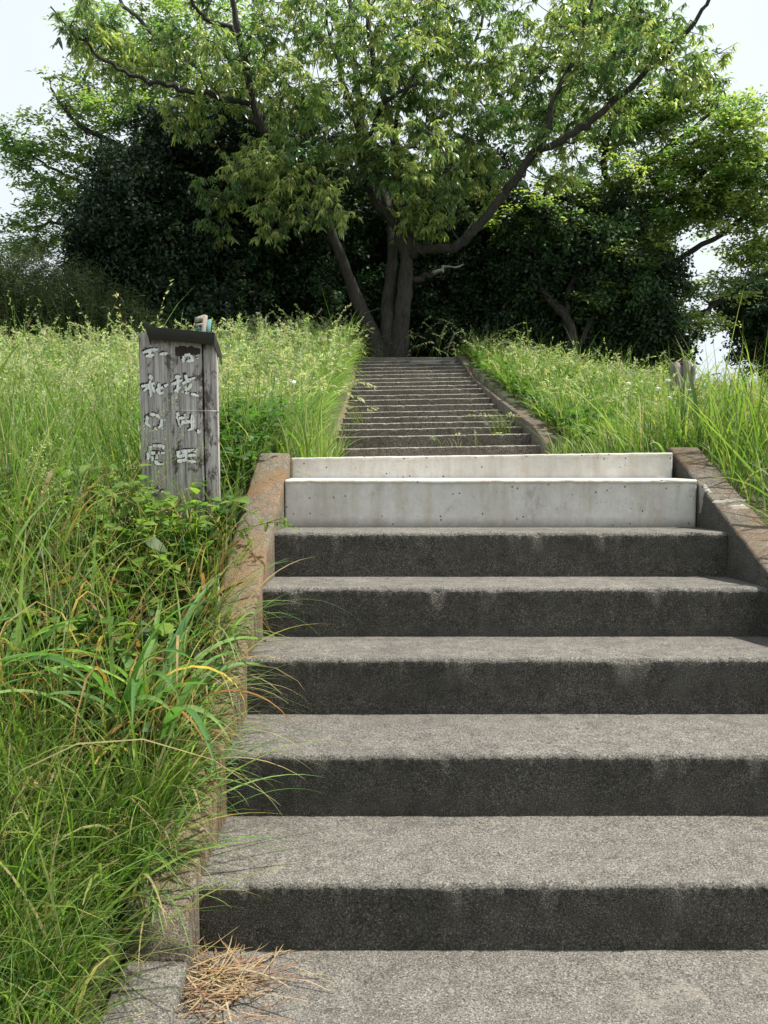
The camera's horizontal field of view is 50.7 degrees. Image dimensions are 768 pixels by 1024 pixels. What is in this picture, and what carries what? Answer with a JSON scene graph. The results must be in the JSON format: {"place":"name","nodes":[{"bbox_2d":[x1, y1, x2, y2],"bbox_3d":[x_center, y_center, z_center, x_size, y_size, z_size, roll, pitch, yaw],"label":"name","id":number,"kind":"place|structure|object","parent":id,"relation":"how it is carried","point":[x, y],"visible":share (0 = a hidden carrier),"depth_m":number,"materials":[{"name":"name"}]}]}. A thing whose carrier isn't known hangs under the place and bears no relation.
{"place":"outdoors","nodes":[
{"label":"outdoors","id":0,"kind":"place"},
{"bbox_2d":[4,369,309,633],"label":"flowering grass","id":1,"kind":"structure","parent":0,"point":[104,509],"depth_m":2.53,"materials":[{"name":"green plant"}]},
{"bbox_2d":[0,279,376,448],"bbox_3d":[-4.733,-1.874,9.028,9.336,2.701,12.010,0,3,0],"label":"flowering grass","id":2,"kind":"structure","parent":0,"point":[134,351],"depth_m":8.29,"materials":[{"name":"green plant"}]},
{"bbox_2d":[194,315,211,331],"bbox_3d":[-1.248,-1.219,5.566,0.120,0.273,0.062,0,3,0],"label":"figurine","id":3,"kind":"object","parent":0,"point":[205,324],"visible":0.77,"depth_m":5.57,"materials":[{"name":"multicoloured wood"}]},
{"bbox_2d":[7,305,758,390],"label":"flowering grass","id":4,"kind":"structure","parent":0,"point":[443,334],"depth_m":14.13,"materials":[{"name":"green plant"}]},
{"bbox_2d":[0,359,767,1023],"bbox_3d":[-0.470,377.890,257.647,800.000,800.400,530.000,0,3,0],"label":"ground","id":5,"kind":"structure","parent":0,"point":[488,381],"depth_m":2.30,"materials":[{"name":"green plant"}]},
{"bbox_2d":[18,777,39,788],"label":"fallen leaf","id":6,"kind":"object","parent":5,"relation":"on","point":[35,782],"visible":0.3,"depth_m":1.79,"materials":[{"name":"plant"}]},
{"bbox_2d":[0,604,152,735],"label":"strap leaved plant","id":7,"kind":"object","parent":5,"relation":"on","point":[53,657],"visible":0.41,"depth_m":2.04,"materials":[{"name":"green plant"}]},
{"bbox_2d":[0,219,181,350],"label":"bamboo grass","id":8,"kind":"structure","parent":5,"relation":"on","point":[56,297],"depth_m":13.12,"materials":[{"name":"green plant"}]},
{"bbox_2d":[0,294,191,611],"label":"flowering grass","id":9,"kind":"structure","parent":5,"relation":"on","point":[11,376],"depth_m":2.89,"materials":[{"name":"green plant"}]},
{"bbox_2d":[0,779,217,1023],"bbox_3d":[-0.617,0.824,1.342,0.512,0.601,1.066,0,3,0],"label":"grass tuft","id":10,"kind":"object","parent":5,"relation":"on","point":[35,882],"visible":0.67,"depth_m":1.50,"materials":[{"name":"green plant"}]},
{"bbox_2d":[0,459,249,773],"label":"weeds","id":11,"kind":"object","parent":5,"relation":"on","point":[165,630],"visible":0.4,"depth_m":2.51,"materials":[{"name":"green plant"}]},
{"bbox_2d":[98,961,187,1023],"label":"curb","id":12,"kind":"structure","parent":5,"relation":"on","point":[167,1005],"depth_m":1.56,"materials":[{"name":"concrete"}]},
{"bbox_2d":[0,0,286,267],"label":"broadleaf tree","id":13,"kind":"object","parent":5,"relation":"on","point":[24,149],"visible":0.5,"depth_m":17.04,"materials":[{"name":"green plant"}]},
{"bbox_2d":[0,575,289,774],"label":"strap leaved plant","id":14,"kind":"object","parent":5,"relation":"on","point":[150,645],"visible":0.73,"depth_m":2.01,"materials":[{"name":"green plant"}]},
{"bbox_2d":[0,273,320,856],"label":"grass","id":15,"kind":"structure","parent":5,"relation":"on","point":[56,455],"depth_m":2.58,"materials":[{"name":"green plant"}]},
{"bbox_2d":[139,326,221,534],"bbox_3d":[-0.743,-0.283,2.970,0.290,0.767,0.127,-1,4,-3],"label":"wooden signpost","id":16,"kind":"object","parent":5,"relation":"on","point":[174,363],"visible":0.91,"depth_m":2.94,"materials":[{"name":"grey wood"}]},
{"bbox_2d":[51,86,311,328],"bbox_3d":[-3.763,-5.490,15.346,4.967,5.084,3.713,0,3,0],"label":"evergreen tree","id":17,"kind":"object","parent":5,"relation":"on","point":[135,218],"visible":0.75,"depth_m":14.54,"materials":[{"name":"green plant"}]},
{"bbox_2d":[0,284,375,456],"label":"grass","id":18,"kind":"structure","parent":5,"relation":"on","point":[315,379],"depth_m":6.64,"materials":[{"name":"green plant"}]},
{"bbox_2d":[124,453,290,974],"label":"stair side wall","id":19,"kind":"structure","parent":5,"relation":"on","point":[269,499],"depth_m":2.10,"materials":[{"name":"concrete"}]},
{"bbox_2d":[217,507,299,548],"bbox_3d":[-0.431,0.056,2.794,0.361,0.142,0.046,2,4,33],"label":"vine","id":20,"kind":"object","parent":19,"relation":"attached to","point":[266,526],"visible":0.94,"depth_m":2.80,"materials":[{"name":"green plant"}]},
{"bbox_2d":[136,280,279,339],"bbox_3d":[-3.285,-3.371,15.165,3.319,1.909,2.650,0,3,0],"label":"shrub","id":21,"kind":"object","parent":5,"relation":"on","point":[190,312],"visible":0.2,"depth_m":14.49,"materials":[{"name":"green plant"}]},
{"bbox_2d":[98,554,333,981],"bbox_3d":[-0.323,0.490,2.022,0.543,0.666,1.374,0,3,0],"label":"grass tuft","id":22,"kind":"object","parent":5,"relation":"on","point":[206,687],"visible":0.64,"depth_m":1.91,"materials":[{"name":"green plant"}]},
{"bbox_2d":[116,387,324,494],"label":"weeds","id":23,"kind":"object","parent":5,"relation":"on","point":[253,439],"visible":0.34,"depth_m":3.55,"materials":[{"name":"green plant"}]},
{"bbox_2d":[289,380,295,415],"bbox_3d":[-0.560,-0.576,4.974,0.038,0.463,0.039,-1,4,-22],"label":"seed head","id":24,"kind":"object","parent":5,"relation":"on","point":[293,382],"visible":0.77,"depth_m":4.96},
{"bbox_2d":[218,81,416,344],"bbox_3d":[-1.722,-5.853,16.798,5.067,6.084,4.075,0,3,0],"label":"evergreen tree","id":25,"kind":"object","parent":5,"relation":"on","point":[298,271],"visible":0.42,"depth_m":15.85,"materials":[{"name":"green plant"}]},
{"bbox_2d":[126,146,527,356],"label":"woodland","id":26,"kind":"object","parent":5,"relation":"on","point":[524,182],"depth_m":19.64,"materials":[{"name":"green plant"}]},
{"bbox_2d":[295,311,368,441],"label":"grass","id":27,"kind":"structure","parent":5,"relation":"on","point":[342,378],"depth_m":8.27,"materials":[{"name":"green plant"}]},
{"bbox_2d":[331,362,358,445],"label":"stair side wall","id":28,"kind":"structure","parent":5,"relation":"on","point":[341,416],"depth_m":8.89,"materials":[{"name":"concrete"}]},
{"bbox_2d":[290,306,413,360],"bbox_3d":[-1.103,-3.554,17.408,3.643,2.185,2.694,0,3,0],"label":"shrub","id":29,"kind":"object","parent":5,"relation":"on","point":[366,351],"visible":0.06,"depth_m":16.71,"materials":[{"name":"green plant"}]},
{"bbox_2d":[48,0,739,356],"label":"broadleaf tree","id":30,"kind":"object","parent":5,"relation":"on","point":[278,155],"visible":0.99,"depth_m":13.13,"materials":[{"name":"green plant"}]},
{"bbox_2d":[336,357,539,456],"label":"concrete stairs","id":31,"kind":"structure","parent":5,"relation":"on","point":[417,403],"depth_m":8.58,"materials":[{"name":"grey concrete"}]},
{"bbox_2d":[344,398,376,423],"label":"weed tuft","id":32,"kind":"object","parent":31,"relation":"on","point":[358,414],"visible":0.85,"depth_m":8.11,"materials":[{"name":"green plant"}]},
{"bbox_2d":[429,428,460,446],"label":"weed tuft","id":33,"kind":"object","parent":31,"relation":"on","point":[443,442],"visible":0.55,"depth_m":6.85,"materials":[{"name":"green plant"}]},
{"bbox_2d":[455,423,501,445],"bbox_3d":[0.686,-0.650,6.971,0.588,0.228,0.404,3,5,43],"label":"weed tuft","id":34,"kind":"object","parent":31,"relation":"on","point":[475,436],"visible":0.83,"depth_m":6.87,"materials":[{"name":"green plant"}]},
{"bbox_2d":[466,408,520,433],"bbox_3d":[1.056,-0.840,7.284,0.586,0.356,0.562,3,5,44],"label":"weed tuft","id":35,"kind":"object","parent":31,"relation":"on","point":[502,430],"visible":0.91,"depth_m":7.27,"materials":[{"name":"green plant"}]},
{"bbox_2d":[375,130,558,357],"bbox_3d":[1.754,-5.610,17.024,3.962,5.443,3.735,3,5,42],"label":"evergreen tree","id":36,"kind":"object","parent":5,"relation":"on","point":[433,299],"visible":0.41,"depth_m":16.18,"materials":[{"name":"green plant"}]},
{"bbox_2d":[175,453,767,1023],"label":"concrete stairs","id":37,"kind":"structure","parent":5,"relation":"on","point":[537,685],"depth_m":2.06,"materials":[{"name":"grey concrete"}]},
{"bbox_2d":[103,925,332,1023],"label":"dry grass clump","id":38,"kind":"object","parent":37,"relation":"on","point":[221,968],"visible":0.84,"depth_m":1.63,"materials":[{"name":"plant"}]},
{"bbox_2d":[226,352,766,461],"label":"grass","id":39,"kind":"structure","parent":5,"relation":"on","point":[307,444],"depth_m":4.05,"materials":[{"name":"green plant"}]},
{"bbox_2d":[428,294,581,363],"bbox_3d":[2.541,-3.481,16.909,3.281,1.952,2.461,0,3,0],"label":"shrub","id":40,"kind":"object","parent":5,"relation":"on","point":[544,335],"visible":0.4,"depth_m":16.08,"materials":[{"name":"green plant"}]},
{"bbox_2d":[456,355,557,453],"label":"stair side wall","id":41,"kind":"structure","parent":5,"relation":"on","point":[528,419],"depth_m":7.49,"materials":[{"name":"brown concrete"}]},
{"bbox_2d":[478,179,699,367],"bbox_3d":[4.024,-4.727,16.512,4.714,3.616,3.544,0,3,0],"label":"evergreen tree","id":42,"kind":"object","parent":5,"relation":"on","point":[569,264],"visible":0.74,"depth_m":15.66,"materials":[{"name":"green plant"}]},
{"bbox_2d":[441,328,767,435],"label":"flowering grass","id":43,"kind":"structure","parent":5,"relation":"on","point":[530,369],"depth_m":8.71,"materials":[{"name":"green plant"}]},
{"bbox_2d":[474,0,767,376],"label":"maple tree","id":44,"kind":"object","parent":5,"relation":"on","point":[712,209],"visible":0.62,"depth_m":15.96,"materials":[{"name":"green plant"}]},
{"bbox_2d":[551,309,715,376],"bbox_3d":[4.937,-3.420,16.839,3.514,2.070,2.400,0,3,0],"label":"shrub","id":45,"kind":"object","parent":5,"relation":"on","point":[637,352],"visible":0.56,"depth_m":16.22,"materials":[{"name":"green plant"}]},
{"bbox_2d":[667,447,767,636],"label":"stair side wall","id":46,"kind":"structure","parent":5,"relation":"on","point":[721,503],"depth_m":3.04,"materials":[{"name":"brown concrete"}]},
{"bbox_2d":[704,264,767,387],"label":"evergreen tree","id":47,"kind":"object","parent":5,"relation":"on","point":[752,317],"visible":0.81,"depth_m":18.52,"materials":[{"name":"green plant"}]},
{"bbox_2d":[0,0,767,386],"label":"sky","id":48,"kind":"structure","parent":0,"point":[26,39],"materials":[{"name":"white"}]},
{"bbox_2d":[449,297,767,526],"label":"grass","id":49,"kind":"structure","parent":0,"point":[746,444],"depth_m":4.03,"materials":[{"name":"green plant"}]},
{"bbox_2d":[669,357,695,392],"bbox_3d":[2.933,-1.345,7.938,0.251,0.353,0.120,0,3,0],"label":"tree stump","id":50,"kind":"object","parent":49,"relation":"on","point":[682,368],"visible":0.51,"depth_m":7.91,"materials":[{"name":"grey wood"}]}
]}

